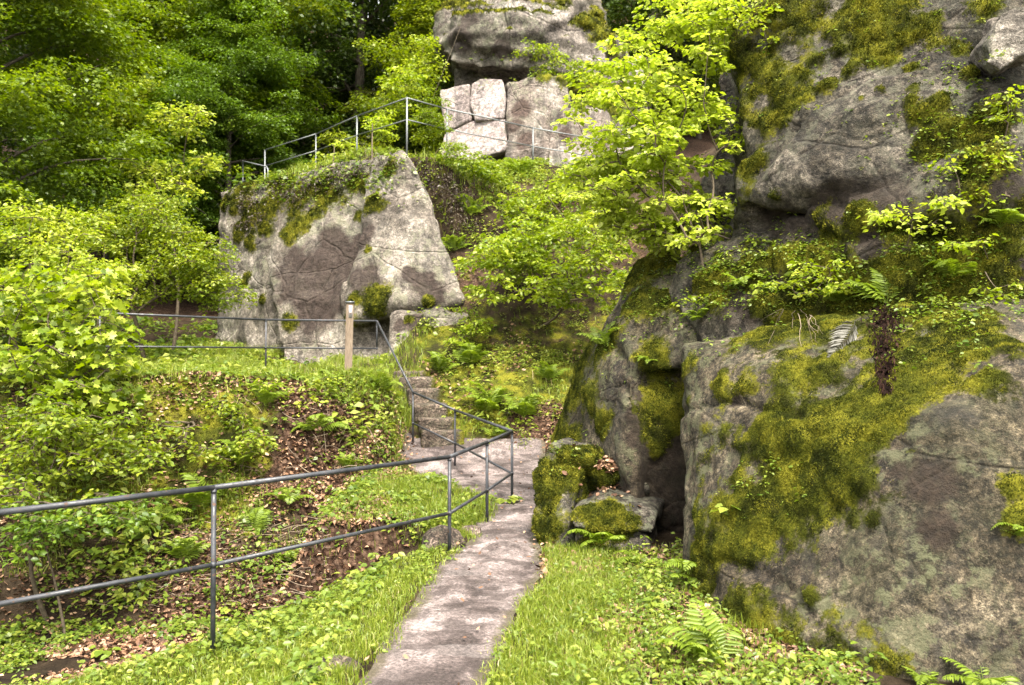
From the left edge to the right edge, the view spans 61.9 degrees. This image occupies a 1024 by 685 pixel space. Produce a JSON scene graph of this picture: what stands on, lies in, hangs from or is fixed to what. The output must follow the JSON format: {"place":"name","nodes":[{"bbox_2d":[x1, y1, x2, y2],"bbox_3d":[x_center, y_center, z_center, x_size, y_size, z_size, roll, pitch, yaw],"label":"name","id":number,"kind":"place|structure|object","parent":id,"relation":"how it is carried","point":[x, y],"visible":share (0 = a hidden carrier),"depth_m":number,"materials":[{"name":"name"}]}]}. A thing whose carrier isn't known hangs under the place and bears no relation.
{"place":"outdoors","nodes":[
{"label":"outdoors","id":0,"kind":"place"},
{"bbox_2d":[358,423,545,684],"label":"path","id":1,"kind":"structure","parent":0,"point":[436,648],"depth_m":6.43,"materials":[{"name":"stone"}]},
{"bbox_2d":[493,494,523,503],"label":"broadleaf plant","id":2,"kind":"object","parent":1,"relation":"on","point":[513,498],"visible":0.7,"depth_m":9.95,"materials":[{"name":"green plant"}]},
{"bbox_2d":[0,0,963,684],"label":"ground","id":3,"kind":"structure","parent":0,"point":[562,336],"depth_m":11.76,"materials":[{"name":"plant"}]},
{"bbox_2d":[0,1,144,260],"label":"tree","id":4,"kind":"object","parent":3,"relation":"on","point":[32,136],"visible":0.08,"depth_m":29.05,"materials":[{"name":"green plant"}]},
{"bbox_2d":[0,19,145,179],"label":"tree","id":5,"kind":"object","parent":3,"relation":"on","point":[17,145],"visible":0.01,"depth_m":46.55,"materials":[{"name":"green plant"}]},
{"bbox_2d":[0,197,148,349],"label":"beech sapling","id":6,"kind":"object","parent":3,"relation":"on","point":[42,220],"visible":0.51,"depth_m":14.09,"materials":[{"name":"green plant"}]},
{"bbox_2d":[0,251,150,456],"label":"maple shrub","id":7,"kind":"object","parent":3,"relation":"on","point":[58,336],"visible":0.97,"depth_m":10.58,"materials":[{"name":"green plant"}]},
{"bbox_2d":[0,489,166,638],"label":"hollow shrub","id":8,"kind":"object","parent":3,"relation":"on","point":[69,527],"visible":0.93,"depth_m":8.85,"materials":[{"name":"green plant"}]},
{"bbox_2d":[0,384,174,621],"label":"hazel shrub","id":9,"kind":"object","parent":3,"relation":"on","point":[65,424],"visible":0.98,"depth_m":9.52,"materials":[{"name":"green plant"}]},
{"bbox_2d":[0,0,202,343],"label":"tree","id":10,"kind":"object","parent":3,"relation":"on","point":[16,89],"visible":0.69,"depth_m":19.17,"materials":[{"name":"green plant"}]},
{"bbox_2d":[88,645,121,657],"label":"broadleaf plant","id":11,"kind":"object","parent":3,"relation":"on","point":[96,653],"visible":0.94,"depth_m":8.46,"materials":[{"name":"green plant"}]},
{"bbox_2d":[0,1,297,262],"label":"tree","id":12,"kind":"object","parent":3,"relation":"on","point":[21,53],"visible":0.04,"depth_m":35.42,"materials":[{"name":"green plant"}]},
{"bbox_2d":[123,505,192,536],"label":"fern","id":13,"kind":"object","parent":3,"relation":"on","point":[167,508],"visible":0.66,"depth_m":10.44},
{"bbox_2d":[72,182,258,357],"bbox_3d":[-6.979,-1.410,17.006,4.006,3.809,2.063,0,-1,14],"label":"beech sapling","id":14,"kind":"object","parent":3,"relation":"on","point":[208,279],"visible":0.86,"depth_m":16.80,"materials":[{"name":"green plant"}]},
{"bbox_2d":[112,100,226,349],"bbox_3d":[-7.821,-2.576,19.450,2.476,6.006,1.840,0,-1,0],"label":"young maple","id":15,"kind":"object","parent":3,"relation":"on","point":[182,118],"visible":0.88,"depth_m":19.43,"materials":[{"name":"green plant"}]},
{"bbox_2d":[5,0,352,297],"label":"tree","id":16,"kind":"object","parent":3,"relation":"on","point":[160,30],"visible":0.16,"depth_m":30.34,"materials":[{"name":"green plant"}]},
{"bbox_2d":[163,536,210,559],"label":"fern","id":17,"kind":"object","parent":3,"relation":"on","point":[190,547],"visible":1,"depth_m":10.14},
{"bbox_2d":[156,472,238,507],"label":"fern","id":18,"kind":"object","parent":3,"relation":"on","point":[196,498],"visible":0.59,"depth_m":10.80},
{"bbox_2d":[71,0,326,288],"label":"tree","id":19,"kind":"object","parent":3,"relation":"on","point":[112,115],"visible":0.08,"depth_m":30.25,"materials":[{"name":"green plant"}]},
{"bbox_2d":[125,384,277,469],"bbox_3d":[-4.329,1.139,11.763,1.924,1.153,2.641,1,-1,-28],"label":"bramble","id":20,"kind":"object","parent":3,"relation":"on","point":[194,446],"visible":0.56,"depth_m":11.24,"materials":[{"name":"green plant"}]},
{"bbox_2d":[100,0,343,291],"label":"tree","id":21,"kind":"object","parent":3,"relation":"on","point":[237,41],"visible":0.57,"depth_m":28.87,"materials":[{"name":"green plant"}]},
{"bbox_2d":[206,439,263,465],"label":"fern","id":22,"kind":"object","parent":3,"relation":"on","point":[237,453],"visible":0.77,"depth_m":11.41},
{"bbox_2d":[89,375,396,608],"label":"dead leaves","id":23,"kind":"object","parent":3,"relation":"on","point":[325,446],"visible":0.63,"depth_m":10.27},
{"bbox_2d":[237,506,271,534],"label":"fern","id":24,"kind":"object","parent":3,"relation":"on","point":[258,520],"visible":0.94,"depth_m":10.73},
{"bbox_2d":[0,313,513,655],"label":"railing","id":25,"kind":"object","parent":3,"relation":"on","point":[213,564],"visible":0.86,"depth_m":6.23,"materials":[{"name":"metal"}]},
{"bbox_2d":[134,0,391,166],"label":"tree","id":26,"kind":"object","parent":3,"relation":"on","point":[352,1],"visible":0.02,"depth_m":43.47,"materials":[{"name":"green plant"}]},
{"bbox_2d":[248,382,287,404],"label":"fern","id":27,"kind":"object","parent":3,"relation":"on","point":[262,395],"visible":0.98,"depth_m":12.02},
{"bbox_2d":[260,487,314,503],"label":"fern","id":28,"kind":"object","parent":3,"relation":"on","point":[286,497],"visible":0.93,"depth_m":11.22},
{"bbox_2d":[225,372,354,416],"bbox_3d":[-3.382,0.812,12.608,2.215,0.804,1.344,0,-1,-22],"label":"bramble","id":29,"kind":"object","parent":3,"relation":"on","point":[266,384],"visible":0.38,"depth_m":12.34,"materials":[{"name":"green plant"}]},
{"bbox_2d":[172,0,454,163],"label":"tree","id":30,"kind":"object","parent":3,"relation":"on","point":[361,73],"visible":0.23,"depth_m":33.51,"materials":[{"name":"green plant"}]},
{"bbox_2d":[290,413,350,432],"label":"fern","id":31,"kind":"object","parent":3,"relation":"on","point":[322,420],"visible":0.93,"depth_m":12.15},
{"bbox_2d":[308,654,359,674],"bbox_3d":[-0.985,1.804,4.721,0.288,0.108,0.217,0,-1,0],"label":"stone","id":32,"kind":"object","parent":3,"relation":"on","point":[342,659],"visible":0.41,"depth_m":4.71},
{"bbox_2d":[215,150,468,363],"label":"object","id":33,"kind":"structure","parent":3,"relation":"on","point":[384,260],"depth_m":18.87,"materials":[{"name":"stone"}]},
{"bbox_2d":[230,190,266,235],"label":"heather clump","id":34,"kind":"object","parent":33,"relation":"on","point":[245,198],"visible":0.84,"depth_m":20.98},
{"bbox_2d":[266,167,323,213],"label":"heather clump","id":35,"kind":"object","parent":33,"relation":"on","point":[294,195],"visible":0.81,"depth_m":19.87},
{"bbox_2d":[317,158,364,194],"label":"heather clump","id":36,"kind":"object","parent":33,"relation":"on","point":[347,175],"visible":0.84,"depth_m":19.67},
{"bbox_2d":[330,108,398,159],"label":"bush","id":37,"kind":"object","parent":33,"relation":"on","point":[378,120],"visible":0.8,"depth_m":22.94,"materials":[{"name":"green plant"}]},
{"bbox_2d":[356,149,399,189],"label":"heather clump","id":38,"kind":"object","parent":33,"relation":"on","point":[375,162],"visible":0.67,"depth_m":18.88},
{"bbox_2d":[344,301,354,370],"bbox_3d":[-2.727,-0.030,14.302,0.166,1.314,0.150,0,-1,-11],"label":"marker post","id":39,"kind":"object","parent":3,"relation":"on","point":[349,333],"visible":0.76,"depth_m":14.25,"materials":[{"name":"brown wood"}]},
{"bbox_2d":[334,451,371,467],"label":"fern","id":40,"kind":"object","parent":3,"relation":"on","point":[343,460],"visible":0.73,"depth_m":11.90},
{"bbox_2d":[286,0,439,135],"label":"tree","id":41,"kind":"object","parent":3,"relation":"on","point":[377,27],"visible":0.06,"depth_m":42.67,"materials":[{"name":"green plant"}]},
{"bbox_2d":[366,372,398,392],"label":"fern","id":42,"kind":"object","parent":3,"relation":"on","point":[387,382],"visible":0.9,"depth_m":13.32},
{"bbox_2d":[311,0,454,157],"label":"tree","id":43,"kind":"object","parent":3,"relation":"on","point":[413,12],"visible":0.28,"depth_m":32.02,"materials":[{"name":"green plant"}]},
{"bbox_2d":[374,34,449,116],"bbox_3d":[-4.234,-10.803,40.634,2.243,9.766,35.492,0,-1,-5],"label":"bush","id":44,"kind":"object","parent":3,"relation":"on","point":[418,76],"visible":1,"depth_m":24.23,"materials":[{"name":"green plant"}]},
{"bbox_2d":[0,144,825,684],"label":"grass","id":45,"kind":"structure","parent":3,"relation":"on","point":[532,620],"depth_m":6.07,"materials":[{"name":"plant"}]},
{"bbox_2d":[393,370,463,447],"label":"stone steps","id":46,"kind":"structure","parent":3,"relation":"on","point":[428,414],"depth_m":14.45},
{"bbox_2d":[264,97,598,178],"bbox_3d":[-2.393,-4.843,25.047,6.697,2.744,8.908,1,-1,-37],"label":"railing","id":47,"kind":"object","parent":3,"relation":"on","point":[407,120],"visible":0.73,"depth_m":22.17,"materials":[{"name":"metal"}]},
{"bbox_2d":[408,27,460,136],"bbox_3d":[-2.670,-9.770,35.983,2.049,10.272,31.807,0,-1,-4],"label":"bush","id":48,"kind":"object","parent":3,"relation":"on","point":[428,118],"visible":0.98,"depth_m":20.56,"materials":[{"name":"green plant"}]},
{"bbox_2d":[0,174,876,684],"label":"leaf litter","id":49,"kind":"object","parent":3,"relation":"on","point":[128,648],"visible":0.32,"depth_m":9.86,"materials":[{"name":"plant"}]},
{"bbox_2d":[423,351,459,371],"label":"fern","id":50,"kind":"object","parent":3,"relation":"on","point":[436,363],"visible":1,"depth_m":15.76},
{"bbox_2d":[422,525,465,550],"bbox_3d":[-0.627,1.853,7.854,0.413,0.336,0.349,0,-1,0],"label":"stone","id":51,"kind":"object","parent":3,"relation":"on","point":[433,536],"visible":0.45,"depth_m":7.77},
{"bbox_2d":[0,146,888,684],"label":"ground cover","id":52,"kind":"object","parent":3,"relation":"on","point":[826,658],"visible":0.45,"depth_m":9.04,"materials":[{"name":"green plant"}]},
{"bbox_2d":[415,161,479,235],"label":"heather clump","id":53,"kind":"object","parent":3,"relation":"on","point":[441,186],"visible":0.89,"depth_m":19.30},
{"bbox_2d":[442,234,471,250],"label":"fern","id":54,"kind":"object","parent":3,"relation":"on","point":[459,241],"visible":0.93,"depth_m":18.89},
{"bbox_2d":[441,304,496,346],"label":"hazel shrub","id":55,"kind":"object","parent":3,"relation":"on","point":[468,328],"visible":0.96,"depth_m":16.45,"materials":[{"name":"green plant"}]},
{"bbox_2d":[428,140,511,190],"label":"round bush","id":56,"kind":"object","parent":3,"relation":"on","point":[476,168],"visible":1,"depth_m":19.72,"materials":[{"name":"green plant"}]},
{"bbox_2d":[452,342,491,365],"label":"fern","id":57,"kind":"object","parent":3,"relation":"on","point":[472,353],"visible":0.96,"depth_m":15.91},
{"bbox_2d":[454,194,491,215],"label":"fern","id":58,"kind":"object","parent":3,"relation":"on","point":[474,209],"visible":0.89,"depth_m":19.40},
{"bbox_2d":[442,119,507,162],"bbox_3d":[-1.150,-5.848,27.263,2.062,1.756,3.671,0,-1,0],"label":"rock block","id":59,"kind":"object","parent":3,"relation":"on","point":[495,149],"visible":0.3,"depth_m":25.70,"materials":[{"name":"stone"}]},
{"bbox_2d":[440,84,472,132],"bbox_3d":[-1.722,-7.168,27.654,1.032,1.554,3.370,0,-1,0],"label":"rock block","id":60,"kind":"object","parent":59,"relation":"on","point":[458,97],"visible":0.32,"depth_m":26.10,"materials":[{"name":"stone"}]},
{"bbox_2d":[470,79,506,121],"bbox_3d":[-0.715,-7.363,27.446,1.169,1.446,3.424,0,-1,0],"label":"rock block","id":61,"kind":"object","parent":59,"relation":"on","point":[488,98],"visible":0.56,"depth_m":25.85,"materials":[{"name":"stone"}]},
{"bbox_2d":[454,68,520,86],"bbox_3d":[-0.621,-8.679,30.122,2.664,1.427,4.372,0,-1,0],"label":"rock","id":62,"kind":"object","parent":61,"relation":"on","point":[461,77],"visible":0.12,"depth_m":28.10,"materials":[{"name":"stone"}]},
{"bbox_2d":[458,381,511,412],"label":"fern","id":63,"kind":"object","parent":3,"relation":"on","point":[494,399],"visible":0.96,"depth_m":14.63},
{"bbox_2d":[503,157,533,173],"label":"fern","id":64,"kind":"object","parent":3,"relation":"on","point":[523,166],"visible":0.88,"depth_m":22.22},
{"bbox_2d":[500,393,541,417],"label":"fern","id":65,"kind":"object","parent":3,"relation":"on","point":[518,409],"visible":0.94,"depth_m":14.45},
{"bbox_2d":[450,205,617,326],"bbox_3d":[0.421,-1.519,16.872,3.258,2.448,2.851,0,-1,0],"label":"hazel shrub","id":66,"kind":"object","parent":3,"relation":"on","point":[508,250],"visible":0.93,"depth_m":16.45,"materials":[{"name":"green plant"}]},
{"bbox_2d":[505,73,570,161],"bbox_3d":[0.773,-6.545,26.910,2.092,3.150,3.883,0,-1,0],"label":"rock block","id":67,"kind":"object","parent":3,"relation":"on","point":[533,101],"visible":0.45,"depth_m":25.47,"materials":[{"name":"stone"}]},
{"bbox_2d":[493,166,601,224],"bbox_3d":[0.934,-3.476,19.771,1.709,1.725,3.669,-1,-2,43],"label":"hazel shrub","id":68,"kind":"object","parent":3,"relation":"on","point":[518,200],"visible":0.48,"depth_m":19.39,"materials":[{"name":"green plant"}]},
{"bbox_2d":[531,361,570,379],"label":"fern","id":69,"kind":"object","parent":3,"relation":"on","point":[545,372],"visible":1,"depth_m":15.44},
{"bbox_2d":[548,107,609,166],"bbox_3d":[1.977,-5.874,26.429,1.940,2.300,3.543,0,-1,0],"label":"rock block","id":70,"kind":"object","parent":3,"relation":"on","point":[600,117],"visible":0.3,"depth_m":25.01,"materials":[{"name":"stone"}]},
{"bbox_2d":[531,192,637,312],"bbox_3d":[1.403,-1.814,15.597,2.124,2.812,5.473,0,-1,0],"label":"hazel shrub","id":71,"kind":"object","parent":3,"relation":"on","point":[578,229],"visible":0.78,"depth_m":15.11,"materials":[{"name":"green plant"}]},
{"bbox_2d":[567,642,606,658],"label":"broadleaf plant","id":72,"kind":"object","parent":3,"relation":"on","point":[595,652],"visible":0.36,"depth_m":4.83,"materials":[{"name":"green plant"}]},
{"bbox_2d":[531,437,649,545],"bbox_3d":[0.861,1.530,8.551,1.072,1.089,1.787,0,-1,18],"label":"mossy rock","id":73,"kind":"object","parent":3,"relation":"on","point":[559,495],"visible":0.69,"depth_m":8.09,"materials":[{"name":"stone"}]},
{"bbox_2d":[561,528,625,546],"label":"fern","id":74,"kind":"object","parent":3,"relation":"on","point":[594,536],"visible":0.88,"depth_m":7.44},
{"bbox_2d":[568,56,654,163],"bbox_3d":[2.719,-7.134,28.918,3.686,4.146,5.500,0,-1,0],"label":"rock","id":75,"kind":"object","parent":3,"relation":"on","point":[610,111],"visible":0.05,"depth_m":26.86,"materials":[{"name":"stone"}]},
{"bbox_2d":[433,0,629,79],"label":"boulder","id":76,"kind":"object","parent":75,"relation":"on","point":[488,29],"visible":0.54,"depth_m":26.80,"materials":[{"name":"stone"}]},
{"bbox_2d":[511,37,605,92],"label":"ivy shrub","id":77,"kind":"object","parent":75,"relation":"on","point":[540,52],"visible":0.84,"depth_m":26.30,"materials":[{"name":"green plant"}]},
{"bbox_2d":[570,486,664,549],"bbox_3d":[1.010,1.786,8.019,0.796,0.786,1.222,0,-1,15],"label":"mossy rock","id":78,"kind":"object","parent":3,"relation":"on","point":[628,517],"visible":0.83,"depth_m":7.67,"materials":[{"name":"stone"}]},
{"bbox_2d":[221,1,1023,518],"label":"ledge growth","id":79,"kind":"object","parent":3,"relation":"on","point":[379,181],"visible":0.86,"depth_m":7.41,"materials":[{"name":"green plant"}]},
{"bbox_2d":[612,550,664,567],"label":"fern","id":80,"kind":"object","parent":3,"relation":"on","point":[622,559],"visible":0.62,"depth_m":7.02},
{"bbox_2d":[551,240,726,532],"bbox_3d":[2.199,1.004,9.790,3.586,4.459,3.703,0,-1,10],"label":"boulder","id":81,"kind":"object","parent":3,"relation":"on","point":[635,417],"visible":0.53,"depth_m":8.40,"materials":[{"name":"stone"}]},
{"bbox_2d":[576,321,618,345],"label":"fern","id":82,"kind":"object","parent":81,"relation":"on","point":[594,336],"visible":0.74,"depth_m":8.90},
{"bbox_2d":[641,597,671,608],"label":"broadleaf plant","id":83,"kind":"object","parent":3,"relation":"on","point":[662,605],"visible":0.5,"depth_m":5.76,"materials":[{"name":"green plant"}]},
{"bbox_2d":[601,0,722,117],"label":"tree","id":84,"kind":"object","parent":3,"relation":"on","point":[610,5],"visible":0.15,"depth_m":33.41,"materials":[{"name":"green plant"}]},
{"bbox_2d":[608,0,727,138],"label":"tree","id":85,"kind":"object","parent":3,"relation":"on","point":[698,136],"visible":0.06,"depth_m":40.49,"materials":[{"name":"green plant"}]},
{"bbox_2d":[661,558,699,585],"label":"fern","id":86,"kind":"object","parent":3,"relation":"on","point":[676,562],"visible":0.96,"depth_m":6.17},
{"bbox_2d":[648,598,743,668],"bbox_3d":[1.039,1.648,4.757,0.567,0.347,0.462,0,-1,0],"label":"fern","id":87,"kind":"object","parent":3,"relation":"on","point":[696,643],"visible":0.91,"depth_m":4.80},
{"bbox_2d":[669,0,1023,341],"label":"rock outcrop","id":88,"kind":"object","parent":3,"relation":"on","point":[806,168],"visible":0.8,"depth_m":7.45,"materials":[{"name":"stone"}]},
{"bbox_2d":[545,0,750,266],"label":"sapling","id":89,"kind":"object","parent":88,"relation":"on","point":[672,233],"visible":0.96,"depth_m":8.61,"materials":[{"name":"green plant"}]},
{"bbox_2d":[680,304,713,320],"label":"fern","id":90,"kind":"object","parent":88,"relation":"on","point":[700,312],"visible":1,"depth_m":8.00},
{"bbox_2d":[670,236,770,308],"bbox_3d":[2.002,-0.649,8.119,1.064,0.673,0.688,0,-1,0],"label":"ledge shrub","id":91,"kind":"object","parent":88,"relation":"on","point":[694,297],"visible":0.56,"depth_m":7.96,"materials":[{"name":"green plant"}]},
{"bbox_2d":[721,273,762,286],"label":"fern","id":92,"kind":"object","parent":88,"relation":"on","point":[738,281],"visible":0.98,"depth_m":7.72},
{"bbox_2d":[719,0,784,48],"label":"ledge shrub","id":93,"kind":"object","parent":88,"relation":"on","point":[746,18],"visible":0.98,"depth_m":8.22,"materials":[{"name":"green plant"}]},
{"bbox_2d":[750,259,872,298],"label":"ledge shrub","id":94,"kind":"object","parent":88,"relation":"on","point":[791,263],"visible":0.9,"depth_m":7.11,"materials":[{"name":"green plant"}]},
{"bbox_2d":[780,258,853,303],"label":"ledge shrub","id":95,"kind":"object","parent":88,"relation":"on","point":[810,293],"visible":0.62,"depth_m":7.19,"materials":[{"name":"green plant"}]},
{"bbox_2d":[820,288,859,302],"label":"fern","id":96,"kind":"object","parent":88,"relation":"on","point":[832,296],"visible":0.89,"depth_m":7.08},
{"bbox_2d":[844,268,902,304],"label":"fern","id":97,"kind":"object","parent":88,"relation":"on","point":[876,286],"visible":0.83,"depth_m":6.83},
{"bbox_2d":[861,303,907,395],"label":"dead fern clump","id":98,"kind":"object","parent":88,"relation":"attached to","point":[883,350],"visible":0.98,"depth_m":5.95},
{"bbox_2d":[856,194,1005,248],"bbox_3d":[3.232,-0.933,6.593,0.995,0.394,0.722,-1,-1,36],"label":"ledge shrub","id":99,"kind":"object","parent":88,"relation":"on","point":[879,220],"visible":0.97,"depth_m":6.61,"materials":[{"name":"green plant"}]},
{"bbox_2d":[925,258,978,275],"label":"fern","id":100,"kind":"object","parent":88,"relation":"on","point":[942,265],"visible":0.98,"depth_m":6.56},
{"bbox_2d":[928,135,1008,195],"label":"ledge shrub","id":101,"kind":"object","parent":88,"relation":"on","point":[954,168],"visible":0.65,"depth_m":6.65,"materials":[{"name":"green plant"}]},
{"bbox_2d":[935,233,1022,305],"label":"ledge shrub","id":102,"kind":"object","parent":88,"relation":"on","point":[961,247],"visible":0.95,"depth_m":6.29,"materials":[{"name":"green plant"}]},
{"bbox_2d":[945,84,1023,171],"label":"ledge shrub","id":103,"kind":"object","parent":88,"relation":"on","point":[995,118],"visible":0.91,"depth_m":6.67,"materials":[{"name":"green plant"}]},
{"bbox_2d":[958,146,1023,209],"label":"ledge shrub","id":104,"kind":"object","parent":88,"relation":"on","point":[995,159],"visible":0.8,"depth_m":6.46,"materials":[{"name":"green plant"}]},
{"bbox_2d":[970,7,1023,75],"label":"stone slab","id":105,"kind":"structure","parent":88,"relation":"on","point":[1004,31],"depth_m":6.73,"materials":[{"name":"stone"}]},
{"bbox_2d":[971,208,1023,226],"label":"fern","id":106,"kind":"object","parent":88,"relation":"on","point":[997,215],"visible":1,"depth_m":6.45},
{"bbox_2d":[680,299,1023,684],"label":"boulder","id":107,"kind":"object","parent":3,"relation":"on","point":[891,546],"visible":0.87,"depth_m":5.25,"materials":[{"name":"stone"}]},
{"bbox_2d":[827,320,857,356],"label":"dead frond","id":108,"kind":"object","parent":107,"relation":"on","point":[839,333],"visible":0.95,"depth_m":6.26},
{"bbox_2d":[991,522,1023,537],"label":"fern","id":109,"kind":"object","parent":107,"relation":"on","point":[1016,526],"visible":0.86,"depth_m":4.64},
{"bbox_2d":[901,666,944,684],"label":"fern","id":110,"kind":"object","parent":3,"relation":"on","point":[922,678],"visible":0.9,"depth_m":4.45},
{"bbox_2d":[940,657,1019,684],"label":"fern","id":111,"kind":"object","parent":3,"relation":"on","point":[970,680],"visible":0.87,"depth_m":4.38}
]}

